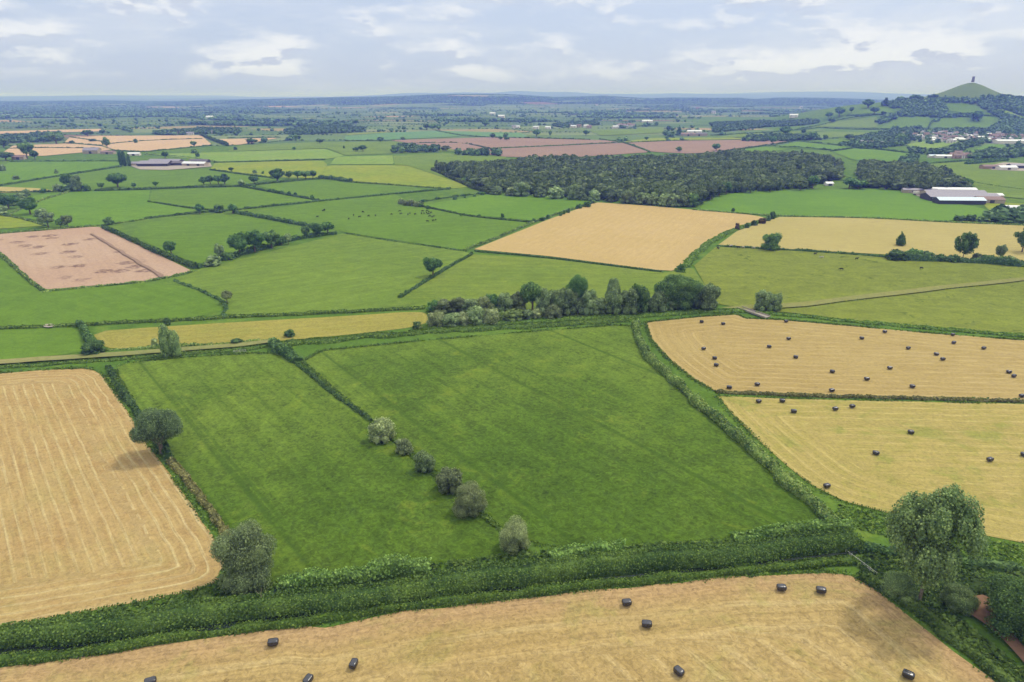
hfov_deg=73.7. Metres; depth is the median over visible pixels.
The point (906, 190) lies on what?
barn
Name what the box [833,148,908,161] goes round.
grass field
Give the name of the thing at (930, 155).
barn
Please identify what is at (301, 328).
hay field
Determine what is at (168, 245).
oak tree
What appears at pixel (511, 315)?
bush
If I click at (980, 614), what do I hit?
dirt track
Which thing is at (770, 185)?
oak tree
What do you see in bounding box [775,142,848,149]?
grass field
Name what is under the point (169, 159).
barn
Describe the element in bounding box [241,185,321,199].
hedge
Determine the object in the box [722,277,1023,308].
dirt track
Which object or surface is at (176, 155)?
hedge
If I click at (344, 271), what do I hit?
hay field
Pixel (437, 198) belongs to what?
hedge
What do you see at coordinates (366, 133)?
grass field
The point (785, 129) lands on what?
oak tree
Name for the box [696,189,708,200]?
oak tree
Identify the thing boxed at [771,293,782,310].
willow tree
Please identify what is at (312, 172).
oak tree
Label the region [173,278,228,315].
ditch growth
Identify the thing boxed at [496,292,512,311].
willow tree
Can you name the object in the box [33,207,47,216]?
bush
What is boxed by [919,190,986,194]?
barn
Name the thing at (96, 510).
stubble field
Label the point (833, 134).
grass field
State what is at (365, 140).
hedge
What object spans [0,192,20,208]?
oak tree
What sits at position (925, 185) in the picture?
oak tree
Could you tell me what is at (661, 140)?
hedge
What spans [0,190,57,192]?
hedge
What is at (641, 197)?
willow tree
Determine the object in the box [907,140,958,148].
hay field
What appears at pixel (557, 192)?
willow tree
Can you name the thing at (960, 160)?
hedge
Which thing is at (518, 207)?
grass field
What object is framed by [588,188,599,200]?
willow tree
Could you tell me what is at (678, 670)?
silage bale
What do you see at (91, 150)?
barn
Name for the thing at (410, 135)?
grass field
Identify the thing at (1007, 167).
barn
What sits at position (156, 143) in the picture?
mown field
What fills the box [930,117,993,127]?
grass field
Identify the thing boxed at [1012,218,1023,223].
bush
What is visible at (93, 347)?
bush
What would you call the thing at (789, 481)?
hedge
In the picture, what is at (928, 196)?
barn
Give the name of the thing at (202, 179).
oak tree
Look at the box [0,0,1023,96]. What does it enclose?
sky
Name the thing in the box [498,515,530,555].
bush
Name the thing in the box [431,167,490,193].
hedge
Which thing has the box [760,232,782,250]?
willow tree
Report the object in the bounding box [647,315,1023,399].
stubble field
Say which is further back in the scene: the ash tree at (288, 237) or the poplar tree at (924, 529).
the ash tree at (288, 237)
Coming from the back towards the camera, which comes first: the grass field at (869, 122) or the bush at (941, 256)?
the grass field at (869, 122)
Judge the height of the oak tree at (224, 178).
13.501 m
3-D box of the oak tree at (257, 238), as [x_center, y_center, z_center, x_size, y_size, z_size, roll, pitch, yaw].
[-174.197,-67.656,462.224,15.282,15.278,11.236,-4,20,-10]
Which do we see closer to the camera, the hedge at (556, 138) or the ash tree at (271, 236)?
the ash tree at (271, 236)
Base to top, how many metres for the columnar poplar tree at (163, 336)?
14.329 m
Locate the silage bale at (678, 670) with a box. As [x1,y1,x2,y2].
[673,665,684,676]
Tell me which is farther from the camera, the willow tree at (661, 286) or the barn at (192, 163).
the barn at (192, 163)
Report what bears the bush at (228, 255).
on the ground at (960, 91)
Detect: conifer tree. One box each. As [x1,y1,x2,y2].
[676,125,681,134]
[881,97,888,105]
[895,231,905,245]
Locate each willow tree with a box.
[69,175,82,190]
[209,519,277,596]
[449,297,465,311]
[472,180,482,188]
[489,186,502,194]
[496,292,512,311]
[504,186,514,195]
[510,291,527,309]
[513,181,531,196]
[532,187,546,197]
[535,287,550,314]
[547,185,564,198]
[548,288,564,314]
[554,287,576,314]
[567,184,578,199]
[570,293,584,314]
[578,191,587,199]
[582,289,597,314]
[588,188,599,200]
[604,287,623,314]
[605,192,617,201]
[619,288,638,314]
[620,190,634,202]
[632,283,650,312]
[633,192,647,203]
[645,192,658,205]
[650,290,669,311]
[653,281,675,310]
[658,193,669,205]
[662,274,704,309]
[666,193,679,206]
[677,193,689,206]
[687,193,698,206]
[694,283,720,309]
[753,289,774,310]
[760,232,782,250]
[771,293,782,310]
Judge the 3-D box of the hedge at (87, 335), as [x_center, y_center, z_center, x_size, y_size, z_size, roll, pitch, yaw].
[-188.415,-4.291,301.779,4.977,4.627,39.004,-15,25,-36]
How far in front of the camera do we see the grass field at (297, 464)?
193.91 m
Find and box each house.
[789,114,797,117]
[952,153,961,158]
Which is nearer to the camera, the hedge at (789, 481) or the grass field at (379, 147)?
the hedge at (789, 481)
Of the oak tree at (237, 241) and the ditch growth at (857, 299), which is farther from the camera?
the oak tree at (237, 241)
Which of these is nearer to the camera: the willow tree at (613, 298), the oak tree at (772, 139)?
the willow tree at (613, 298)
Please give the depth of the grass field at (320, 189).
778.14 m
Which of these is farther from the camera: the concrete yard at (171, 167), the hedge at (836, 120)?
the hedge at (836, 120)
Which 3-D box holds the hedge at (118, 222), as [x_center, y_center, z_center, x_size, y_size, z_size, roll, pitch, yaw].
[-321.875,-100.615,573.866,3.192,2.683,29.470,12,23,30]
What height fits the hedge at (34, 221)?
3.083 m
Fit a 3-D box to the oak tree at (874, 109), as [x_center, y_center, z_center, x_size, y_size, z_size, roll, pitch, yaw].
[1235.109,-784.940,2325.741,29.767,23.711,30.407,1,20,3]
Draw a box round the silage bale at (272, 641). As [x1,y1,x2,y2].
[267,637,278,645]
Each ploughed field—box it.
[0,227,189,288]
[392,137,647,156]
[631,140,785,152]
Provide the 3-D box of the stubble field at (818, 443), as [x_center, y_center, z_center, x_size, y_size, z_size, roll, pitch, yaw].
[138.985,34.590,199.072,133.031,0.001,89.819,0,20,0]
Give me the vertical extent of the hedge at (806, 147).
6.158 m
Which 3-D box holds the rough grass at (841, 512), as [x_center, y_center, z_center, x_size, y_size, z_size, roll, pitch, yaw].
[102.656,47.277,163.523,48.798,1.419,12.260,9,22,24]
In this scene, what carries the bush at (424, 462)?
on the grass field at (297, 464)
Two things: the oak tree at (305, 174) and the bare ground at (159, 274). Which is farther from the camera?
the oak tree at (305, 174)
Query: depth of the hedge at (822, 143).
1509.26 m
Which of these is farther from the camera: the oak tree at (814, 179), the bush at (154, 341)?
the oak tree at (814, 179)
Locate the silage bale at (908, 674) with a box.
[902,668,914,679]
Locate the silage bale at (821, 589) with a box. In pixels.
[816,586,826,593]
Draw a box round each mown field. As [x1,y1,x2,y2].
[0,129,105,133]
[0,187,52,192]
[4,143,109,155]
[66,135,210,150]
[220,138,274,144]
[476,202,762,270]
[719,217,1023,260]
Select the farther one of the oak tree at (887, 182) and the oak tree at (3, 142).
the oak tree at (3, 142)
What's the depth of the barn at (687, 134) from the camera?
1783.49 m
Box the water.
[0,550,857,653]
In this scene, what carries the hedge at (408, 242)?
on the ground at (960, 91)
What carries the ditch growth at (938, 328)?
on the ground at (960, 91)
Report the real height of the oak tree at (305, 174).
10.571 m
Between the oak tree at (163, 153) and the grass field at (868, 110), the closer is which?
the oak tree at (163, 153)
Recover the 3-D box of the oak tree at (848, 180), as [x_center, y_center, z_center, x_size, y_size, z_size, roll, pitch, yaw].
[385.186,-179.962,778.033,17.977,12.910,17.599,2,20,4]
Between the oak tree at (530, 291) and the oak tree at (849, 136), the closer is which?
the oak tree at (530, 291)
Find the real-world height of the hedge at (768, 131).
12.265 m
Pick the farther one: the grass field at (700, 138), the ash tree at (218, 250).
the grass field at (700, 138)
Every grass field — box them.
[0,161,118,183]
[0,167,270,189]
[0,216,41,228]
[0,260,221,325]
[0,327,84,358]
[12,190,192,225]
[117,353,519,581]
[133,214,303,263]
[149,187,311,208]
[229,141,454,154]
[257,180,422,199]
[257,194,526,248]
[306,325,821,547]
[331,155,393,163]
[345,131,460,139]
[347,132,386,134]
[393,153,505,179]
[424,194,589,219]
[444,131,527,136]
[592,128,662,134]
[624,137,740,141]
[700,189,984,219]
[714,129,825,137]
[741,147,787,151]
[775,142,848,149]
[802,132,868,137]
[806,138,853,143]
[808,116,867,127]
[823,117,877,127]
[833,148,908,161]
[847,108,891,114]
[879,116,929,128]
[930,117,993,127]
[931,161,1023,198]
[945,102,983,112]
[956,202,1020,222]
[997,108,1023,118]
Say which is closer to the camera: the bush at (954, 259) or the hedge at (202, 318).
the hedge at (202, 318)
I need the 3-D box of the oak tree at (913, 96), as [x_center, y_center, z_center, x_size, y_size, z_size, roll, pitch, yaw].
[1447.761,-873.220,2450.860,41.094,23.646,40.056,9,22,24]
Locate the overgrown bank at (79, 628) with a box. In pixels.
[0,528,866,649]
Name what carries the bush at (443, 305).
on the hay field at (475, 276)
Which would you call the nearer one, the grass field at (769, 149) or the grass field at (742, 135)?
the grass field at (769, 149)
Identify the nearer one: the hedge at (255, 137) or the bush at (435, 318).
the bush at (435, 318)
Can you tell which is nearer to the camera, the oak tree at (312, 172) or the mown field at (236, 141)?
the oak tree at (312, 172)
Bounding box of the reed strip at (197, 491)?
[166,457,229,535]
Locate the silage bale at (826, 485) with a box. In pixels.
[823,483,830,487]
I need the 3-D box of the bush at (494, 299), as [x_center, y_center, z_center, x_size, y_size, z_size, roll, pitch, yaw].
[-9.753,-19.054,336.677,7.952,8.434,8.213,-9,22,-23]
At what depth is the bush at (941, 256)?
435.45 m
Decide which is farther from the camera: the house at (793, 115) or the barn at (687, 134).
the house at (793, 115)
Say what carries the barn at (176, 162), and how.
on the concrete yard at (171, 167)
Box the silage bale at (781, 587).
[776,584,786,590]
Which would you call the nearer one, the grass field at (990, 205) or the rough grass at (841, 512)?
the rough grass at (841, 512)
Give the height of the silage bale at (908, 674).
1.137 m
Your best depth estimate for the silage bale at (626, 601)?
141.50 m
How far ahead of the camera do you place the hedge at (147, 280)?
384.11 m
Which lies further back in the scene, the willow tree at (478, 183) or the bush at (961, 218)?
the willow tree at (478, 183)
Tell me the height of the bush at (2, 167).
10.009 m
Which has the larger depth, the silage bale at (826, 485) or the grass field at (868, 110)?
the grass field at (868, 110)
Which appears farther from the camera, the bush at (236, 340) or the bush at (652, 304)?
the bush at (652, 304)
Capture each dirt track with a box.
[0,339,268,363]
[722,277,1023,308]
[737,306,769,317]
[970,595,1023,661]
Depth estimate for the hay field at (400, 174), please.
903.82 m
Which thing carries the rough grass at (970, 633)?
on the ground at (960, 91)
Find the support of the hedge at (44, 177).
on the ground at (960, 91)
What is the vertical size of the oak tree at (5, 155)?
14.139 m
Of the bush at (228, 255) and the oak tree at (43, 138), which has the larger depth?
the oak tree at (43, 138)
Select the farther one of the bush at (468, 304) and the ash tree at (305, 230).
the ash tree at (305, 230)
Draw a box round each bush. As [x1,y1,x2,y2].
[0,164,5,170]
[0,206,8,213]
[14,192,28,199]
[22,189,30,194]
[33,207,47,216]
[51,183,60,190]
[60,183,73,191]
[79,339,106,354]
[80,184,90,190]
[102,217,114,224]
[151,338,157,345]
[163,317,170,324]
[204,254,220,266]
[214,204,223,212]
[222,252,235,259]
[230,338,243,342]
[283,329,294,336]
[367,416,396,443]
[394,438,413,455]
[412,321,422,328]
[413,449,435,472]
[426,299,437,311]
[426,310,444,326]
[432,298,453,312]
[435,466,463,494]
[441,312,460,326]
[451,480,487,518]
[458,311,471,325]
[460,298,477,311]
[466,305,484,324]
[477,295,494,310]
[482,307,499,324]
[486,294,498,307]
[498,310,504,319]
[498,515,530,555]
[502,309,523,321]
[522,309,533,319]
[532,308,541,317]
[543,303,562,318]
[582,201,590,206]
[592,297,607,314]
[646,297,658,311]
[669,298,678,309]
[678,263,685,270]
[751,220,757,225]
[758,218,765,223]
[770,211,775,218]
[880,571,920,602]
[885,249,909,259]
[907,247,923,253]
[923,251,935,255]
[935,253,946,261]
[937,582,980,616]
[947,254,959,262]
[953,215,966,220]
[966,214,976,220]
[971,253,981,257]
[975,216,988,221]
[981,571,1023,643]
[988,214,1015,223]
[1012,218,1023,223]
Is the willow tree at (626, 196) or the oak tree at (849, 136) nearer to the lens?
the willow tree at (626, 196)
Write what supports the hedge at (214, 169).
on the ground at (960, 91)
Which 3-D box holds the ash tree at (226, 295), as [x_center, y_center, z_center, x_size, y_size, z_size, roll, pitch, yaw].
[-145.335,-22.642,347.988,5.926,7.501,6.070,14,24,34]
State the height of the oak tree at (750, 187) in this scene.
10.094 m
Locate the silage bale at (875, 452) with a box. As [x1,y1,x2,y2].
[872,450,879,454]
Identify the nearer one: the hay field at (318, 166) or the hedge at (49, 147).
the hay field at (318, 166)
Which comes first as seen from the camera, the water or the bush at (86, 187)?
the water
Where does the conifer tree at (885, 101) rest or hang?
on the ground at (960, 91)
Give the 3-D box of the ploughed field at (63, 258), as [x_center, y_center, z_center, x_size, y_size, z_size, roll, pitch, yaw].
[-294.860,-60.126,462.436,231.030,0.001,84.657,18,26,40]
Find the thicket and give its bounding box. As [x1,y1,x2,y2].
[397,198,423,206]
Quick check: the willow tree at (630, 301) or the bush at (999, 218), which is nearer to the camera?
the willow tree at (630, 301)
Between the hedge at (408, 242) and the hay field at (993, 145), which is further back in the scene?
the hay field at (993, 145)
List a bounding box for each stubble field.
[0,369,222,624]
[0,573,994,681]
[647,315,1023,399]
[719,396,1023,541]
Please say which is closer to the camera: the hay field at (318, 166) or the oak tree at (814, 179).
the oak tree at (814, 179)
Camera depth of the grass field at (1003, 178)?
879.65 m
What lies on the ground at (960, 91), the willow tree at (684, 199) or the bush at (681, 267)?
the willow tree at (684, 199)
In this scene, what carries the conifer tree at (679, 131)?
on the ground at (960, 91)
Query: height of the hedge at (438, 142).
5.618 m
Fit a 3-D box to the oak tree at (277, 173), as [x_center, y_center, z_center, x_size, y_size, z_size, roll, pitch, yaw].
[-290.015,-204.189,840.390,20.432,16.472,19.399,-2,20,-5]
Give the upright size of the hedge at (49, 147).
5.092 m
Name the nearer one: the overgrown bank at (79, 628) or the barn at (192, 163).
the overgrown bank at (79, 628)
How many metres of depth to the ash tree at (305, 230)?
505.20 m
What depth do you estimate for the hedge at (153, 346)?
288.41 m
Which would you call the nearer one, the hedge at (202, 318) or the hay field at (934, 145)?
the hedge at (202, 318)
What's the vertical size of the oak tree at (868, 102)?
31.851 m
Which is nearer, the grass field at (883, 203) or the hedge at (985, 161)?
the grass field at (883, 203)
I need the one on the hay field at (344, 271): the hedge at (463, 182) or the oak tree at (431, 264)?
the oak tree at (431, 264)
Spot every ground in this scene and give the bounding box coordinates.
[0,83,1023,681]
[90,233,163,276]
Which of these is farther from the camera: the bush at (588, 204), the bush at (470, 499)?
the bush at (588, 204)
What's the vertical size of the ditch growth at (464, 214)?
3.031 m
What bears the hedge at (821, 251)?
on the rough field at (740, 276)
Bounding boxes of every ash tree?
[16,141,34,158]
[36,211,54,226]
[54,217,62,227]
[60,215,72,226]
[101,137,109,147]
[213,243,224,255]
[221,290,232,302]
[263,229,280,247]
[278,236,285,244]
[284,233,291,244]
[285,171,292,176]
[300,226,310,235]
[604,278,620,301]
[996,244,1007,255]
[1013,228,1023,251]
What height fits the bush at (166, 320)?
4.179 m
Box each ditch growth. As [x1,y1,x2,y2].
[147,200,224,211]
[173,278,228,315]
[292,360,371,420]
[388,437,527,549]
[397,252,473,297]
[422,205,531,221]
[714,388,1023,402]
[756,310,1023,337]
[803,285,980,306]
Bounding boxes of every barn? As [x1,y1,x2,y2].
[11,155,26,159]
[82,147,101,153]
[100,151,116,153]
[127,152,140,155]
[137,160,171,165]
[149,159,184,160]
[171,161,182,164]
[181,161,208,165]
[189,159,210,162]
[642,120,652,122]
[681,133,695,135]
[686,130,701,132]
[690,133,706,135]
[901,188,937,192]
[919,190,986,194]
[920,193,999,200]
[927,154,944,157]
[932,187,977,189]
[932,197,986,203]
[933,155,951,157]
[975,196,1005,202]
[979,164,1001,168]
[991,139,1023,143]
[995,165,1018,169]
[1006,163,1023,167]
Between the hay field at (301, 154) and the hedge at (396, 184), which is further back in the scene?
the hay field at (301, 154)
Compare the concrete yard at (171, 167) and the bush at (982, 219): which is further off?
the concrete yard at (171, 167)
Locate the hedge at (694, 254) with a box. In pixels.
[674,216,777,272]
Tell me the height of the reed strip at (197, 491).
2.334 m
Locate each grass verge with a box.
[0,344,269,368]
[0,554,860,665]
[280,315,630,346]
[429,308,747,327]
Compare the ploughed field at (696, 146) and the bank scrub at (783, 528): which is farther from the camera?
the ploughed field at (696, 146)
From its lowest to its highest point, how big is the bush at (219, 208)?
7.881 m
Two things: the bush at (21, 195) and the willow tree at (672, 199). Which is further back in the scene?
the bush at (21, 195)
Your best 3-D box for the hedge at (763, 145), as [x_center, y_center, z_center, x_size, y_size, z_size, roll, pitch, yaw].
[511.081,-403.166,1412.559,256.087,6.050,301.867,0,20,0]
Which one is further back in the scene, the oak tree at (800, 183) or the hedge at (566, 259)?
the oak tree at (800, 183)
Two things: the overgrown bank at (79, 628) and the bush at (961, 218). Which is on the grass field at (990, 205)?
the bush at (961, 218)
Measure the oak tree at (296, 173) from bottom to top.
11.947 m
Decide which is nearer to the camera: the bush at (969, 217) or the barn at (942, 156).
the bush at (969, 217)
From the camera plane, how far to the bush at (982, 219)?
570.87 m
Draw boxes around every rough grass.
[13,537,743,625]
[107,375,219,537]
[835,503,1023,563]
[852,548,1023,681]
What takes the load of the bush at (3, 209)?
on the ground at (960, 91)
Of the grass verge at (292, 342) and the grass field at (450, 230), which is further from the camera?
the grass field at (450, 230)
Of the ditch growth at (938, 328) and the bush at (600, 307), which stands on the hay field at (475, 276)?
the bush at (600, 307)
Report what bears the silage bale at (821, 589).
on the stubble field at (845, 628)
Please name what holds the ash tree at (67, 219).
on the ground at (960, 91)
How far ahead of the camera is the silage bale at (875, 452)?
201.16 m
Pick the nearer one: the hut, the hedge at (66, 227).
the hedge at (66, 227)
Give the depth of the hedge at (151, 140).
1601.72 m
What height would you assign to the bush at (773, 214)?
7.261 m
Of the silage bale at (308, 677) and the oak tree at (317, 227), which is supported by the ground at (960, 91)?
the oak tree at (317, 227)
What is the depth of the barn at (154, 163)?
1018.87 m
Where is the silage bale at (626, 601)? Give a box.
[622,598,631,605]
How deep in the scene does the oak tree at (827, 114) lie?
2427.73 m
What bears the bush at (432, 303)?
on the ground at (960, 91)
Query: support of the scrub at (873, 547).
on the ground at (960, 91)
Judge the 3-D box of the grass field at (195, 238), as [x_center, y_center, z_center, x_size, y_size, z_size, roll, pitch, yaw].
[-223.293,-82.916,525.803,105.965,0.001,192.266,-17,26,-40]
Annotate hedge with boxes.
[0,165,121,185]
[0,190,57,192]
[0,214,46,225]
[0,225,99,233]
[0,252,44,290]
[0,305,425,329]
[5,146,82,148]
[8,190,70,214]
[9,159,117,161]
[42,270,197,291]
[63,142,102,146]
[75,320,93,342]
[94,177,320,190]
[101,224,196,268]
[102,138,201,144]
[105,338,265,350]
[105,364,173,463]
[111,144,211,151]
[112,218,145,224]
[144,153,215,160]
[144,203,279,218]
[193,231,336,268]
[199,132,228,145]
[209,168,273,178]
[214,158,324,162]
[227,136,280,138]
[231,210,311,227]
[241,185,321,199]
[268,337,302,361]
[279,187,450,205]
[318,175,352,181]
[345,139,394,140]
[345,232,466,251]
[350,181,449,189]
[401,141,467,143]
[418,191,485,201]
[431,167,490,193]
[435,130,497,137]
[463,201,595,250]
[474,250,663,272]
[490,142,623,148]
[524,136,589,139]
[624,142,650,152]
[627,139,688,142]
[631,319,840,521]
[674,216,777,272]
[692,208,1023,225]
[712,127,818,134]
[716,244,885,256]
[723,141,792,150]
[779,145,830,149]
[795,140,851,146]
[799,114,872,128]
[819,127,930,129]
[830,147,856,151]
[846,114,898,115]
[855,145,914,152]
[898,251,1023,266]
[928,157,1005,163]
[964,158,1009,163]
[974,181,1021,188]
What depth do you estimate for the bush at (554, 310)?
322.79 m
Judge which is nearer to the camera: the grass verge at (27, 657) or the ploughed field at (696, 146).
the grass verge at (27, 657)
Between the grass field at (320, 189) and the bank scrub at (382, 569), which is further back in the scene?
the grass field at (320, 189)
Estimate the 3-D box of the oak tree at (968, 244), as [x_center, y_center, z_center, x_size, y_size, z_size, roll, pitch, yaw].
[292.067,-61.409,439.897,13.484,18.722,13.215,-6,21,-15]
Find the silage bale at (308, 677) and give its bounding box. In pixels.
[302,673,313,681]
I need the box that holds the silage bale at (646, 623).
[642,619,651,627]
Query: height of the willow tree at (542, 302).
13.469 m
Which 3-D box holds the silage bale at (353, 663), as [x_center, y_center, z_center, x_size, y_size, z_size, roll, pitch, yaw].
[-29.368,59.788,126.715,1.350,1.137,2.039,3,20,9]
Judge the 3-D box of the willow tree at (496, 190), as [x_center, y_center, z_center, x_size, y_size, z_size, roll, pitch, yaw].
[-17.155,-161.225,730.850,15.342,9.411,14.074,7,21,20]
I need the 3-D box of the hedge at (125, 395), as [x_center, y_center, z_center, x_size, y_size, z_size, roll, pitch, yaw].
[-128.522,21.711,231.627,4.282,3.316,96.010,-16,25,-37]
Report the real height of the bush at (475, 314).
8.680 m
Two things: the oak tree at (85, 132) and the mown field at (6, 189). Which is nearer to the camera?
the mown field at (6, 189)
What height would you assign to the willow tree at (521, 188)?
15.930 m
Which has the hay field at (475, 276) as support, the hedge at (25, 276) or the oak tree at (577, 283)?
the oak tree at (577, 283)
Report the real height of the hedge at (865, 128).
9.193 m
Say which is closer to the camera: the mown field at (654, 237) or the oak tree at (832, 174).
the mown field at (654, 237)
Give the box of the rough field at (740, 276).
[694,247,1023,332]
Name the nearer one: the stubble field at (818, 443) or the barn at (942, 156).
the stubble field at (818, 443)
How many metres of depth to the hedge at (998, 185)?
799.69 m
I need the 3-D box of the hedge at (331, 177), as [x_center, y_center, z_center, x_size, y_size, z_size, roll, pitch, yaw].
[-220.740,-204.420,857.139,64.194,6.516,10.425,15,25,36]
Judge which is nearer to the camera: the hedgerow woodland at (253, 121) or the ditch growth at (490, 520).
the ditch growth at (490, 520)
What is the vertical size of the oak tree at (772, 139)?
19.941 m
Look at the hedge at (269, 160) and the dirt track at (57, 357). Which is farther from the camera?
the hedge at (269, 160)
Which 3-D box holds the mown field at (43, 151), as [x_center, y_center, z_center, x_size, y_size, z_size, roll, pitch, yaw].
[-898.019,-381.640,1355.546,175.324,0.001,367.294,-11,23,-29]
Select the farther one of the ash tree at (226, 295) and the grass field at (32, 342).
the ash tree at (226, 295)
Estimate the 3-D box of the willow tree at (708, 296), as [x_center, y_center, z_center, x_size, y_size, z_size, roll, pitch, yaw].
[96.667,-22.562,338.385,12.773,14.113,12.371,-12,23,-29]
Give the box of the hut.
[824,182,834,185]
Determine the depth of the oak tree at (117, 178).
781.81 m
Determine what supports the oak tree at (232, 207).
on the ground at (960, 91)
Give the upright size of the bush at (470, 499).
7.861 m
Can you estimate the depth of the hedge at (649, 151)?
1384.72 m
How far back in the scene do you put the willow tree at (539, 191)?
710.55 m
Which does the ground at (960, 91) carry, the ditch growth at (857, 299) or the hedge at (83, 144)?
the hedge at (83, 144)
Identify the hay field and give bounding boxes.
[94,312,427,348]
[161,149,342,160]
[177,233,468,313]
[211,160,326,177]
[322,165,466,187]
[404,254,704,318]
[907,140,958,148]
[971,144,1003,151]
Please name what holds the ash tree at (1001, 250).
on the ground at (960, 91)
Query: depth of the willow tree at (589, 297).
327.67 m
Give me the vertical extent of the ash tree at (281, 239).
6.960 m
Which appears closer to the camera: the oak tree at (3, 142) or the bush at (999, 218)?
the bush at (999, 218)
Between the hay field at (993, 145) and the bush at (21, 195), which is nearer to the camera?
the bush at (21, 195)
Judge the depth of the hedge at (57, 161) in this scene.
1096.79 m
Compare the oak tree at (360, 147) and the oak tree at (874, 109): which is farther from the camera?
the oak tree at (874, 109)
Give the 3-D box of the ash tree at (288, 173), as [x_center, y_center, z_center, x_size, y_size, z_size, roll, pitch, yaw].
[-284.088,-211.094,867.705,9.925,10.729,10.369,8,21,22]
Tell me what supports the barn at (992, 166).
on the concrete yard at (1019, 169)
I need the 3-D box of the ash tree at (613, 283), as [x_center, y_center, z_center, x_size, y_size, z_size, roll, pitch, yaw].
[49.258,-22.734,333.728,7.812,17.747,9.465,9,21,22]
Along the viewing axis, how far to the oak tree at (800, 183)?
759.25 m
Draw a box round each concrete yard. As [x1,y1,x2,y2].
[132,163,211,169]
[991,162,1023,170]
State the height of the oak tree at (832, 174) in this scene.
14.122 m
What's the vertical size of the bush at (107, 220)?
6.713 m
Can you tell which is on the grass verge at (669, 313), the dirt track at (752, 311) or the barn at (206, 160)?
the dirt track at (752, 311)
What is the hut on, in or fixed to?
on the ground at (960, 91)
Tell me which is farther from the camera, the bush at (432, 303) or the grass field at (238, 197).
the grass field at (238, 197)
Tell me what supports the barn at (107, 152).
on the ground at (960, 91)
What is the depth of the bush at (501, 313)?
321.61 m
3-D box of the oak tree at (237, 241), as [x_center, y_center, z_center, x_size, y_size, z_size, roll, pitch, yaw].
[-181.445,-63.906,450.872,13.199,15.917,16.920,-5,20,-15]
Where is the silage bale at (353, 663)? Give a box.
[349,658,357,668]
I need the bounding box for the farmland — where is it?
[0,94,1013,145]
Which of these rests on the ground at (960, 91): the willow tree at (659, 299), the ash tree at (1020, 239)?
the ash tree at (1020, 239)
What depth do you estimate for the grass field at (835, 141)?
1578.34 m
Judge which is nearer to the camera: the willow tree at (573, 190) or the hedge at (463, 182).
the willow tree at (573, 190)
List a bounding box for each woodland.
[0,94,890,120]
[0,117,1021,145]
[0,118,1023,218]
[434,148,972,203]
[874,93,1023,133]
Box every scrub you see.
[276,552,431,593]
[547,538,626,560]
[728,517,856,543]
[851,540,900,555]
[957,555,1023,572]
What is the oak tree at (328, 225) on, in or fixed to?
on the ground at (960, 91)
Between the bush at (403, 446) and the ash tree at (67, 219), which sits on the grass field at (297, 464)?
the bush at (403, 446)
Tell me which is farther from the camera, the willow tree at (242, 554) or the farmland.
the farmland
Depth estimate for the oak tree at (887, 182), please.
767.43 m
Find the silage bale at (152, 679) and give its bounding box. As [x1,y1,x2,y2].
[144,676,156,681]
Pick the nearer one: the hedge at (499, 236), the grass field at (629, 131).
the hedge at (499, 236)
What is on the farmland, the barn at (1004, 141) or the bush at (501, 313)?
the barn at (1004, 141)
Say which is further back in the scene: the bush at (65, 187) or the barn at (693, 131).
the barn at (693, 131)
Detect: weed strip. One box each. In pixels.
[856,568,1020,681]
[939,569,1023,596]
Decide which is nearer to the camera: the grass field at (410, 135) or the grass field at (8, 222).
the grass field at (8, 222)
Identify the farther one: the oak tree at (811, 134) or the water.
the oak tree at (811, 134)
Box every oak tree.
[0,138,8,147]
[0,152,14,160]
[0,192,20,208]
[17,196,37,213]
[28,150,38,158]
[37,135,48,142]
[46,132,65,143]
[59,174,72,183]
[81,130,93,135]
[105,173,126,186]
[128,407,183,454]
[161,151,167,158]
[162,241,175,253]
[194,203,203,213]
[198,176,206,184]
[205,175,212,183]
[212,175,219,183]
[218,173,229,183]
[226,231,247,251]
[227,203,236,213]
[244,138,257,143]
[245,230,265,251]
[248,176,258,183]
[268,168,284,179]
[292,170,301,178]
[301,171,310,178]
[309,170,316,175]
[311,222,324,232]
[322,221,334,231]
[358,145,366,149]
[423,257,442,274]
[440,145,451,149]
[520,281,541,309]
[533,130,540,136]
[565,274,588,297]
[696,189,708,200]
[705,187,717,199]
[712,143,720,150]
[713,183,726,195]
[722,182,731,193]
[746,184,755,192]
[766,181,775,191]
[768,136,776,144]
[779,126,791,132]
[795,179,807,189]
[807,131,817,138]
[807,175,819,188]
[824,171,836,181]
[825,112,832,117]
[835,107,845,116]
[843,177,857,188]
[844,134,853,139]
[851,180,868,188]
[862,99,874,107]
[870,107,879,111]
[879,179,893,188]
[902,182,915,187]
[909,94,921,98]
[919,181,932,188]
[937,180,951,186]
[952,180,966,186]
[971,110,984,118]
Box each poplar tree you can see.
[117,150,122,165]
[121,151,126,165]
[126,154,130,165]
[157,324,170,356]
[168,330,181,356]
[885,483,989,600]
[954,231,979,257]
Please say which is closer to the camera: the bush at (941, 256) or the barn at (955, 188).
the bush at (941, 256)
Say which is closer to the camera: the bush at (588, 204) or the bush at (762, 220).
the bush at (762, 220)
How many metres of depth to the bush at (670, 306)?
335.79 m
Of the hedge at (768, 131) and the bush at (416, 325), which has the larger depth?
the hedge at (768, 131)

